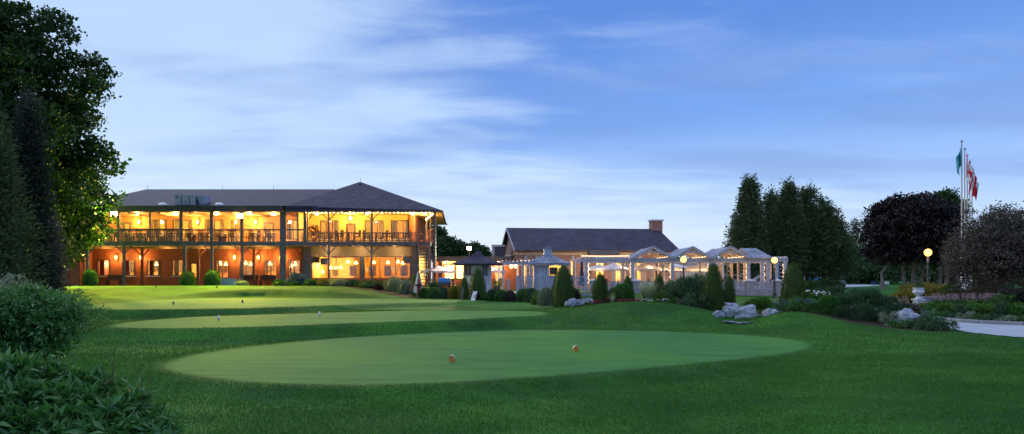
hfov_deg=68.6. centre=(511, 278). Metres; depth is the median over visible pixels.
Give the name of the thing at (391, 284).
wall shrub
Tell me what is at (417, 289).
closed umbrella
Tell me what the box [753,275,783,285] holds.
parked car
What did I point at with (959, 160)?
flagpole
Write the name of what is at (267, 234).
dining chair
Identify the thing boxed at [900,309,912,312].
boulder
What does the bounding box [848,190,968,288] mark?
purple maple
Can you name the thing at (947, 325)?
perennial
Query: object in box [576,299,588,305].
boulder
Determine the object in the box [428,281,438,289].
wall shrub
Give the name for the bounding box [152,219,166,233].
window
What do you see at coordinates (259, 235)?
dining chair
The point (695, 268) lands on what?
patio umbrella
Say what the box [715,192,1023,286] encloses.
woods
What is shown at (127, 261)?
window
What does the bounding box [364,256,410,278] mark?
window
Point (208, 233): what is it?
dining chair
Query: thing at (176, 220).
window
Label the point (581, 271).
closed umbrella
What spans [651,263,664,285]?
window
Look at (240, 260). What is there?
window
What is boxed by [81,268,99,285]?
clipped bush
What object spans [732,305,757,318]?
boulder
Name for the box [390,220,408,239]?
window
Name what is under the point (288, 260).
window
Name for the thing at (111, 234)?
dining table
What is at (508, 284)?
patio bollard
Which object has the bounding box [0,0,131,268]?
maple tree
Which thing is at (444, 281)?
gas grill
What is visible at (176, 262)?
window
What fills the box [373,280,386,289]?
wall shrub
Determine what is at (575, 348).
tee marker
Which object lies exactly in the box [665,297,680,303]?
perennial
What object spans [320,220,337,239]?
window
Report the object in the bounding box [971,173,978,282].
flagpole
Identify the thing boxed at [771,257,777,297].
lamp post
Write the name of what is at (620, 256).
window
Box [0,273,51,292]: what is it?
grey shrub
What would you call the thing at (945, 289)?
clipped ball
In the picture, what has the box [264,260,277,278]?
window
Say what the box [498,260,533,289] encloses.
pergola
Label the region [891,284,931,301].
golden shrub
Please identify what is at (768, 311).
boulder
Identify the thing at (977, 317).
perennial
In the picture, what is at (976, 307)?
perennial
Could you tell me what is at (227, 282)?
grey screen
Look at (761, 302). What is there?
fresh shrub
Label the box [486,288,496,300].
bush
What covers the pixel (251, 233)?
dining chair
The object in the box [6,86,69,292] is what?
spruce tree
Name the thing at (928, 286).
golden shrub
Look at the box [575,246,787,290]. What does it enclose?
timber pergola
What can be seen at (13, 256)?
spruce tree
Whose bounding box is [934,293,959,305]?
plume flower
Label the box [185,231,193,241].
dining chair
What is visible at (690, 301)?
grey shrub
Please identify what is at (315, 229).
potted plant
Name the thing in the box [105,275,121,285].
garden bench
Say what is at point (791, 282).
clipped cone
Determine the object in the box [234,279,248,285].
bush
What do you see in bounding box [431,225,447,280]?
round tree
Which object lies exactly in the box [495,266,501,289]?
door
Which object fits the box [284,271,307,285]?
bush
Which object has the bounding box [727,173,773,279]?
cedar tree
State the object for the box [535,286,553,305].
bush
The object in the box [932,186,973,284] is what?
tree
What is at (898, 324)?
perennial
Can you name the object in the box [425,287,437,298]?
bush
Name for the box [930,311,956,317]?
perennial
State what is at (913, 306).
perennial
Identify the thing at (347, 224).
door
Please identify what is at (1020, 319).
perennial
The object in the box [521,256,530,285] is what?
window
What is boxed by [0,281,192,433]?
leafy bush
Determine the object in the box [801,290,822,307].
perennial
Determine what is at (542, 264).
blue kiosk
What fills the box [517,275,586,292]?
lattice railing
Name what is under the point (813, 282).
green shrub
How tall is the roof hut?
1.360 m
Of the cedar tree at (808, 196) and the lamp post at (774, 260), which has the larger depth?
the cedar tree at (808, 196)
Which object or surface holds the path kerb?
on the ground at (381, 360)
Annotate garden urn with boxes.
[911,276,925,303]
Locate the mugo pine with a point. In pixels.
(855, 301)
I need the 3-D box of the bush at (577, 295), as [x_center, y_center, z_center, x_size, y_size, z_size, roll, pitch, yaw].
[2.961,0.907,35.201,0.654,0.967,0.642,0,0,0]
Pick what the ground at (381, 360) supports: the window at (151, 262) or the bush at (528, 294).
the bush at (528, 294)
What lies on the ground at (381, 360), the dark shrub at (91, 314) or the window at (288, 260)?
the dark shrub at (91, 314)
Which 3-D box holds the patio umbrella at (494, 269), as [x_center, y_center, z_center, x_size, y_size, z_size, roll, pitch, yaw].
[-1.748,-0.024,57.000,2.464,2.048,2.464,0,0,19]
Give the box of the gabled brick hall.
[502,219,677,287]
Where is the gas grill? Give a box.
[438,278,454,287]
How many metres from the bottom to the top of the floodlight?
0.521 m
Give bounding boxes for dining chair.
[121,231,130,240]
[153,231,161,240]
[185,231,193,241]
[198,231,206,241]
[207,231,214,241]
[215,231,223,241]
[228,231,236,241]
[248,231,256,241]
[257,231,263,241]
[265,231,273,241]
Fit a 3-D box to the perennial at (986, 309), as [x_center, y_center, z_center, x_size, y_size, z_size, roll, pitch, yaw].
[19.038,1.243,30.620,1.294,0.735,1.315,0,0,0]
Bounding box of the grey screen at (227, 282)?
[220,279,236,285]
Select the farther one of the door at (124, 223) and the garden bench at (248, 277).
the door at (124, 223)
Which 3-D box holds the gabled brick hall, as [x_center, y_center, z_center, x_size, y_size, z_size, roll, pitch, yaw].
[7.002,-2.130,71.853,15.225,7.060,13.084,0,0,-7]
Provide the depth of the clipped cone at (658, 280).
37.35 m
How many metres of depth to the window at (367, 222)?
59.18 m
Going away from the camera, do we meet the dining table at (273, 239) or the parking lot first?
the dining table at (273, 239)
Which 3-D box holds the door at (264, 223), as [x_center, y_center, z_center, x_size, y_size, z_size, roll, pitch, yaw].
[-19.298,-3.586,59.492,0.833,1.713,0.135,0,0,0]
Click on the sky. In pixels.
(494, 116)
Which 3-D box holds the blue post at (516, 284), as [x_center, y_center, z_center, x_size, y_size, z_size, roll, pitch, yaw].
[0.301,0.627,43.000,0.130,1.541,0.120,0,0,0]
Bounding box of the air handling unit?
[174,195,209,204]
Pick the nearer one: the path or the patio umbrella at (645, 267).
the path
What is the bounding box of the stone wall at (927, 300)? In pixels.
[922,297,940,304]
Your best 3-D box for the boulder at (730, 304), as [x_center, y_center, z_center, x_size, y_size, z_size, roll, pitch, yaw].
[8.757,1.160,29.817,0.636,0.363,0.450,0,0,0]
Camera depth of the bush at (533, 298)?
38.33 m
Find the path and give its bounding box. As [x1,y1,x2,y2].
[860,309,1023,336]
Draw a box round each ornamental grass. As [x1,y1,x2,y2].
[608,293,615,302]
[636,277,658,300]
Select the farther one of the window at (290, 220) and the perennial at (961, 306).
the window at (290, 220)
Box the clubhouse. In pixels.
[59,178,447,286]
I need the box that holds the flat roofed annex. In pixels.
[432,256,519,289]
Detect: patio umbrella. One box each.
[420,266,455,272]
[492,267,505,272]
[583,263,609,272]
[594,262,630,287]
[634,263,661,270]
[654,264,682,270]
[674,264,688,267]
[684,264,719,271]
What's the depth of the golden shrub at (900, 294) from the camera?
39.72 m
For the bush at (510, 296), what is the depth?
42.16 m
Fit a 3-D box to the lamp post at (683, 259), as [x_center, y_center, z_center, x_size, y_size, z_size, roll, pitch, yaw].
[10.747,0.027,47.000,0.400,2.773,0.390,0,0,0]
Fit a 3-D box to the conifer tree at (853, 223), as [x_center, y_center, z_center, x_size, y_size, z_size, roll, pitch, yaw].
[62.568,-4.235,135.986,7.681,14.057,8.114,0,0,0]
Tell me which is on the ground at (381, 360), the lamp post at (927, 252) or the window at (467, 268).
the lamp post at (927, 252)
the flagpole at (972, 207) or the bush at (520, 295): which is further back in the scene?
the flagpole at (972, 207)
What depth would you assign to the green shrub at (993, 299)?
32.07 m
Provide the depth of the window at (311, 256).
57.57 m
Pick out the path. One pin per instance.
(1008, 330)
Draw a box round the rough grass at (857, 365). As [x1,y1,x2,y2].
[44,301,1023,433]
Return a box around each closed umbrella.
[413,271,422,297]
[579,261,583,291]
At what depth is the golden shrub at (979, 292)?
37.77 m
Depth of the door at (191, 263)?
59.48 m
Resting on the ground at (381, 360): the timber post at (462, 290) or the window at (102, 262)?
the timber post at (462, 290)
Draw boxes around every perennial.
[599,297,616,302]
[641,297,658,301]
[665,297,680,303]
[770,296,807,311]
[782,295,817,311]
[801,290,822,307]
[811,290,829,299]
[876,310,898,325]
[888,318,914,328]
[898,301,922,312]
[906,314,940,327]
[909,315,960,330]
[917,301,946,314]
[919,308,941,316]
[927,301,958,313]
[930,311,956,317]
[938,323,952,329]
[942,311,964,318]
[948,302,975,313]
[955,311,977,318]
[956,303,989,314]
[964,300,998,314]
[967,314,990,319]
[980,313,1004,320]
[984,299,1012,315]
[994,315,1017,321]
[997,302,1023,315]
[1009,301,1023,314]
[1011,314,1023,321]
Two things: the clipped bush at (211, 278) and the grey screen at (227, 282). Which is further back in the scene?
the grey screen at (227, 282)
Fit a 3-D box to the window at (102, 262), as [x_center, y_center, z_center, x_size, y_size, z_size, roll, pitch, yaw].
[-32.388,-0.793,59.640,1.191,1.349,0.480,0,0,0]
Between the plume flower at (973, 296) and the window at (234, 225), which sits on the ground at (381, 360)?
the plume flower at (973, 296)
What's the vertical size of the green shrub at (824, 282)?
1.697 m
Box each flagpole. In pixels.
[956,140,962,287]
[963,148,973,288]
[966,154,976,285]
[969,161,977,280]
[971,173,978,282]
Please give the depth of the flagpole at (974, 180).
47.77 m
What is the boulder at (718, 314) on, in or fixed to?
on the ground at (381, 360)
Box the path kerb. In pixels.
[936,316,1023,324]
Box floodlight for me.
[237,212,243,217]
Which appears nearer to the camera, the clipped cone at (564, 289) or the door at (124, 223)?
the clipped cone at (564, 289)
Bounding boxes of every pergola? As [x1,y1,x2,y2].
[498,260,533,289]
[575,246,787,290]
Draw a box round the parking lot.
[739,284,879,287]
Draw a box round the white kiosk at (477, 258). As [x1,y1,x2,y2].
[451,250,502,297]
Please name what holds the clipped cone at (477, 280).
on the ground at (381, 360)
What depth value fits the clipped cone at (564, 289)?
34.20 m
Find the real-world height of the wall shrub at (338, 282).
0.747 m
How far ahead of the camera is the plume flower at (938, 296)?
32.96 m
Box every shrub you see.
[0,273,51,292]
[53,289,115,333]
[272,279,285,285]
[288,281,301,285]
[303,278,315,285]
[314,278,330,285]
[326,278,346,285]
[344,279,357,286]
[354,279,378,287]
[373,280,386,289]
[374,284,381,289]
[382,275,400,291]
[397,279,411,293]
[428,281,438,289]
[493,281,501,290]
[654,291,672,302]
[658,282,683,303]
[663,273,726,305]
[681,292,713,308]
[741,295,774,310]
[802,276,845,289]
[802,280,827,289]
[890,291,916,302]
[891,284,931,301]
[906,281,939,296]
[925,283,946,292]
[965,286,994,301]
[990,293,1019,306]
[998,286,1023,303]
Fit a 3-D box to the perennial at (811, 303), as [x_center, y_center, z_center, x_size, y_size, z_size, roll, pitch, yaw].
[10.743,0.952,27.663,1.662,0.684,1.220,0,0,0]
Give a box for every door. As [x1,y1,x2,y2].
[123,222,130,228]
[190,262,196,285]
[263,222,273,241]
[346,223,354,241]
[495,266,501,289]
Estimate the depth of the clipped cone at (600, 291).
34.30 m
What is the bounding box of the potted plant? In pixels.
[309,225,319,241]
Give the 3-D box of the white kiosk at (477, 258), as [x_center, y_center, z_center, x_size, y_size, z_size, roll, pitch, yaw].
[-2.155,-0.182,47.250,3.100,3.164,3.100,0,0,0]
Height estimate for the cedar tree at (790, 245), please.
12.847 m
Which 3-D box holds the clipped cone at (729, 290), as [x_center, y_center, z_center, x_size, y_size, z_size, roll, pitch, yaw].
[9.484,0.680,32.797,0.698,1.721,0.727,0,0,0]
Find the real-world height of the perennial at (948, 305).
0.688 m
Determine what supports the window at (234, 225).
in the clubhouse
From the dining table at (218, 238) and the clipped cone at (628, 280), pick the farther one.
the dining table at (218, 238)
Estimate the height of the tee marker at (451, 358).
0.143 m
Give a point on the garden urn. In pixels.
(918, 291)
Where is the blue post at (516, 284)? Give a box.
[516,276,517,293]
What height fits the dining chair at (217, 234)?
0.936 m
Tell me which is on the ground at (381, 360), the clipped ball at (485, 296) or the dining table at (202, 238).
the clipped ball at (485, 296)
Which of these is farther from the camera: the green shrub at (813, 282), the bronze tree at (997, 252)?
the green shrub at (813, 282)
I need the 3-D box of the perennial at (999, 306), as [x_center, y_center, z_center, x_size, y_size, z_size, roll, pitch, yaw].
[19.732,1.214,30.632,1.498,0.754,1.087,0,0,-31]
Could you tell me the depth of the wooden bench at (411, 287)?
46.44 m
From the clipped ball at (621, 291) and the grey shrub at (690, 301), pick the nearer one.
the grey shrub at (690, 301)
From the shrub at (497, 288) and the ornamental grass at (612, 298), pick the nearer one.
the ornamental grass at (612, 298)
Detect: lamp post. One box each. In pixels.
[681,257,685,276]
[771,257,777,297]
[924,249,931,282]
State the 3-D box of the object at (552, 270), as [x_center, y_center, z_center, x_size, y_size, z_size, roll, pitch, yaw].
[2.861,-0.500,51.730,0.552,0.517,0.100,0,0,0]
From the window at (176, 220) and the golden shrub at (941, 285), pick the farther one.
the window at (176, 220)
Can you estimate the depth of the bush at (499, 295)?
42.36 m
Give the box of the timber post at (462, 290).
[461,287,463,299]
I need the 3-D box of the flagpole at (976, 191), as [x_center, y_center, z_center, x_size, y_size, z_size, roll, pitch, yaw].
[31.048,-3.421,50.406,0.725,8.942,0.261,0,0,0]
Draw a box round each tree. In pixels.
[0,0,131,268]
[0,120,57,293]
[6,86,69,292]
[43,208,79,301]
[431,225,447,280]
[431,235,471,261]
[467,240,491,255]
[722,213,742,274]
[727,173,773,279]
[753,183,795,287]
[765,176,814,276]
[795,178,839,281]
[804,198,857,281]
[826,213,859,281]
[844,217,875,283]
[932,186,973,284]
[936,200,1023,298]
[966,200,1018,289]
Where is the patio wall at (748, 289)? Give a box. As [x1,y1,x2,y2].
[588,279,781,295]
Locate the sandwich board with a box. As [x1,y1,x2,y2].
[470,290,481,299]
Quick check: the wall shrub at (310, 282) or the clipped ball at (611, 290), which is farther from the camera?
the wall shrub at (310, 282)
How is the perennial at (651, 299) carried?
on the ground at (381, 360)
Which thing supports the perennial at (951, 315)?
on the ground at (381, 360)
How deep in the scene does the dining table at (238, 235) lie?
57.58 m
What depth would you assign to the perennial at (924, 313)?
29.88 m
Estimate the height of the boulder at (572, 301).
0.376 m
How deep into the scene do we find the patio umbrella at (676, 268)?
58.59 m
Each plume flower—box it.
[883,295,915,308]
[925,293,949,303]
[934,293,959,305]
[951,292,971,304]
[962,292,983,304]
[976,292,1001,303]
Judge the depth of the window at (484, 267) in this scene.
46.57 m
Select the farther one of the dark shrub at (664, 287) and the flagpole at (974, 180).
the flagpole at (974, 180)
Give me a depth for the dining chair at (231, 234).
57.04 m
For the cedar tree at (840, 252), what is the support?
on the ground at (381, 360)
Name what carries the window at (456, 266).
in the flat roofed annex
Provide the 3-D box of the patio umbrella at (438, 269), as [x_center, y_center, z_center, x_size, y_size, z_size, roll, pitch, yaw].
[-5.575,-0.010,56.500,2.559,2.021,2.559,0,0,26]
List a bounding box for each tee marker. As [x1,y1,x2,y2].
[449,355,454,361]
[573,345,578,351]
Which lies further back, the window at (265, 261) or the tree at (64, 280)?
the window at (265, 261)
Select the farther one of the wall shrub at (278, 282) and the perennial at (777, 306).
the wall shrub at (278, 282)
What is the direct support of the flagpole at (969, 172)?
on the ground at (381, 360)
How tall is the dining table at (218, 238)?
0.720 m
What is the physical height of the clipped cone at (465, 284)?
1.447 m
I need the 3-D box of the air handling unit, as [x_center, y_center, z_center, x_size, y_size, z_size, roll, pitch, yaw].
[-24.146,-5.805,56.735,2.107,0.897,1.530,0,0,0]
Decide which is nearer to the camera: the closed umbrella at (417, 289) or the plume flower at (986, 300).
the plume flower at (986, 300)
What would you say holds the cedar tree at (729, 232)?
on the ground at (381, 360)
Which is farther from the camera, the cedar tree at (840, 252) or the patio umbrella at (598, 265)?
the cedar tree at (840, 252)
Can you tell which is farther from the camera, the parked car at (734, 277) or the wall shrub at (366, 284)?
the parked car at (734, 277)
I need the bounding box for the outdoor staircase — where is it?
[418,229,431,286]
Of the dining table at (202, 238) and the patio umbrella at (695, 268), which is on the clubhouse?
the dining table at (202, 238)
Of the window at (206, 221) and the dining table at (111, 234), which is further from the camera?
the window at (206, 221)
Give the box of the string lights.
[313,212,432,219]
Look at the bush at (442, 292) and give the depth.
44.90 m
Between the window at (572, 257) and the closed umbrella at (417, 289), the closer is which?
the closed umbrella at (417, 289)
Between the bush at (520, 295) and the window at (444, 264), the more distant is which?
the window at (444, 264)
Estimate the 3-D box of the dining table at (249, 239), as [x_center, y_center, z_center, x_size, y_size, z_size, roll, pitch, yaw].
[-19.924,-3.130,57.900,0.920,0.720,0.906,0,0,0]
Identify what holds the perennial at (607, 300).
on the ground at (381, 360)
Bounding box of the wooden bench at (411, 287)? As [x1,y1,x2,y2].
[409,284,415,297]
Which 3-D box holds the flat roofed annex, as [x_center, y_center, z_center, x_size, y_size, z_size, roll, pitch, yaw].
[-2.864,-0.252,62.200,7.018,2.904,7.600,0,0,0]
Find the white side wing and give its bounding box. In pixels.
[676,263,724,278]
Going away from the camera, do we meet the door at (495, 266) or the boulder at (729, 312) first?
the boulder at (729, 312)
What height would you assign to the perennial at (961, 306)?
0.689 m
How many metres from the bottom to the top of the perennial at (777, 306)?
0.653 m
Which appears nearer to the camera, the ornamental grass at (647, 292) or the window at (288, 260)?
the ornamental grass at (647, 292)
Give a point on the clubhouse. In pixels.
(290, 250)
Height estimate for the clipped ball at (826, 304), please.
0.852 m
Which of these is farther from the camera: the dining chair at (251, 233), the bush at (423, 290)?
the dining chair at (251, 233)
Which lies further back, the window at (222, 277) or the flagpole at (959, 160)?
the window at (222, 277)
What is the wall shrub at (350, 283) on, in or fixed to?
on the ground at (381, 360)
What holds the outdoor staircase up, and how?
on the ground at (381, 360)
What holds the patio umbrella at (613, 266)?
on the patio
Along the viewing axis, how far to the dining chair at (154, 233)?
57.03 m
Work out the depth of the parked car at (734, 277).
79.14 m
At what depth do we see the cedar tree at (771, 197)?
85.36 m
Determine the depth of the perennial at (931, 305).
30.44 m
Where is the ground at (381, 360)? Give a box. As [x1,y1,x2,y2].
[54,279,1023,433]
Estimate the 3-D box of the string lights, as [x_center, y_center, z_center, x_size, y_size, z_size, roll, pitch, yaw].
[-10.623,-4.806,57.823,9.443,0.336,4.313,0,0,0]
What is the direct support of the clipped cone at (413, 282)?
on the ground at (381, 360)
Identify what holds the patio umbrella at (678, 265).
on the patio
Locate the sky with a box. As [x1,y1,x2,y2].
[3,0,1023,278]
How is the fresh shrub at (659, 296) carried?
on the ground at (381, 360)
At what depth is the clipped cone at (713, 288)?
31.04 m
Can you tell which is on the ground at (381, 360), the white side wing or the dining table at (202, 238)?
the white side wing
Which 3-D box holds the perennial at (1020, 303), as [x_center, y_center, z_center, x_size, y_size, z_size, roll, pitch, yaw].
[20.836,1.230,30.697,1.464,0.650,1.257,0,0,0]
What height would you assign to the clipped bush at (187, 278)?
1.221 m
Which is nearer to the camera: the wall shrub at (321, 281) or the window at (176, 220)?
the wall shrub at (321, 281)
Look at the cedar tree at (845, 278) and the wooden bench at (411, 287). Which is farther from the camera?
the cedar tree at (845, 278)
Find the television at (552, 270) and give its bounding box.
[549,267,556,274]
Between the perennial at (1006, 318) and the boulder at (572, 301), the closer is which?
the perennial at (1006, 318)
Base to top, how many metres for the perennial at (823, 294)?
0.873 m
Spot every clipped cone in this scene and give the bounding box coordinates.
[411,274,415,296]
[458,276,469,299]
[469,267,486,299]
[551,263,575,306]
[591,272,609,304]
[623,276,634,296]
[652,274,663,301]
[702,262,724,310]
[723,274,736,303]
[778,262,806,311]
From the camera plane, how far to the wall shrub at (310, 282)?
52.71 m
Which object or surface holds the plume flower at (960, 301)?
on the ground at (381, 360)
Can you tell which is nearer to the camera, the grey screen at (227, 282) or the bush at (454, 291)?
the bush at (454, 291)
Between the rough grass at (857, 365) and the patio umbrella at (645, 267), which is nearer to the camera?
the rough grass at (857, 365)
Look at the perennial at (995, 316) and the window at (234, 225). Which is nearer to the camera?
the perennial at (995, 316)
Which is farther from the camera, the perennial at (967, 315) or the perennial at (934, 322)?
the perennial at (967, 315)
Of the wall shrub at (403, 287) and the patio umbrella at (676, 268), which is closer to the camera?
the wall shrub at (403, 287)
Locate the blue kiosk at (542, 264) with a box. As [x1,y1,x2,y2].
[526,246,570,290]
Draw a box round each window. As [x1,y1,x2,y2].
[97,260,109,276]
[126,260,135,276]
[146,260,160,276]
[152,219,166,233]
[171,260,182,276]
[172,219,191,240]
[204,219,223,240]
[216,260,229,278]
[231,219,239,240]
[239,260,252,278]
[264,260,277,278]
[286,219,296,240]
[287,260,299,278]
[311,256,359,278]
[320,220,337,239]
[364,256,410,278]
[365,220,383,239]
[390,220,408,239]
[444,264,454,278]
[456,266,463,278]
[464,265,471,275]
[482,265,487,275]
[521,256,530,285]
[569,256,575,285]
[612,256,625,283]
[634,256,645,284]
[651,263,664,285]
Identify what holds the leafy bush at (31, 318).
on the ground at (381, 360)
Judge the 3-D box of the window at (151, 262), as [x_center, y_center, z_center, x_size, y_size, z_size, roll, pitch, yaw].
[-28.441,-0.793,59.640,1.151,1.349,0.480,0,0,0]
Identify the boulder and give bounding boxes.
[567,298,575,305]
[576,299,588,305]
[712,311,725,317]
[723,306,735,316]
[725,303,739,307]
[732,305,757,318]
[761,307,777,315]
[894,311,919,327]
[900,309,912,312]
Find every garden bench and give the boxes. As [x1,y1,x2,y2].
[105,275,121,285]
[244,275,258,285]
[258,275,275,285]
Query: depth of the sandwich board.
41.54 m
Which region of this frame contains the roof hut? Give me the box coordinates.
[491,245,504,255]
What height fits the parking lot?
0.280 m
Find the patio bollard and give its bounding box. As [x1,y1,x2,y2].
[507,279,509,289]
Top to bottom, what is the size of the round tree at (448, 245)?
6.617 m
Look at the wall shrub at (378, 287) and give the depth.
50.06 m
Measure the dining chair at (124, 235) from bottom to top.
0.936 m
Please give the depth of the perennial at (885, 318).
25.15 m
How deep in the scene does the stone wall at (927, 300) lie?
35.00 m
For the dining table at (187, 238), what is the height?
0.720 m
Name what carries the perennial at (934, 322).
on the ground at (381, 360)
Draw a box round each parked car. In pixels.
[724,275,758,285]
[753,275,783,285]
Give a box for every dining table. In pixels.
[104,233,115,241]
[168,233,177,240]
[186,233,196,241]
[197,233,209,241]
[216,233,226,241]
[229,233,239,241]
[248,233,259,241]
[264,233,275,241]
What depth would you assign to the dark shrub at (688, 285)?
32.88 m
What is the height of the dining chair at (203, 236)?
0.936 m
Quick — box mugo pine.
[807,285,902,321]
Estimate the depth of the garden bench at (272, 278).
58.44 m
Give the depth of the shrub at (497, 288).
49.36 m
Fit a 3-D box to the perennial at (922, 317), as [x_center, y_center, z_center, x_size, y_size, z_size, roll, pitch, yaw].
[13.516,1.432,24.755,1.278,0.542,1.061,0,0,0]
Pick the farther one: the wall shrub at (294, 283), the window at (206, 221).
the window at (206, 221)
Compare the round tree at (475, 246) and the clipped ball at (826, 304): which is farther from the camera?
the round tree at (475, 246)
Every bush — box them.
[0,281,95,362]
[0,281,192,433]
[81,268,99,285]
[178,270,196,285]
[202,270,220,285]
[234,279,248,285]
[284,271,307,285]
[419,287,427,298]
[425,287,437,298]
[435,287,449,298]
[447,285,459,298]
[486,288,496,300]
[493,289,505,300]
[503,289,516,301]
[516,288,526,301]
[523,287,536,302]
[529,290,540,304]
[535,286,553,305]
[574,288,581,298]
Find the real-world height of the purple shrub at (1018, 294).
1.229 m
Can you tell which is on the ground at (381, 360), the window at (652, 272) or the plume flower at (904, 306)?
the plume flower at (904, 306)
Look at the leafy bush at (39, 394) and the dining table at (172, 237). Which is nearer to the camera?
the leafy bush at (39, 394)
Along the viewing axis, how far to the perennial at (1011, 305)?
30.33 m
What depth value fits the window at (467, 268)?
46.57 m
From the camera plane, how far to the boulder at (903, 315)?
24.82 m
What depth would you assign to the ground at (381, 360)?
16.72 m
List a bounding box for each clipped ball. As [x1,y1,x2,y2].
[481,292,490,300]
[608,287,613,296]
[611,283,635,301]
[814,294,842,314]
[936,284,964,301]

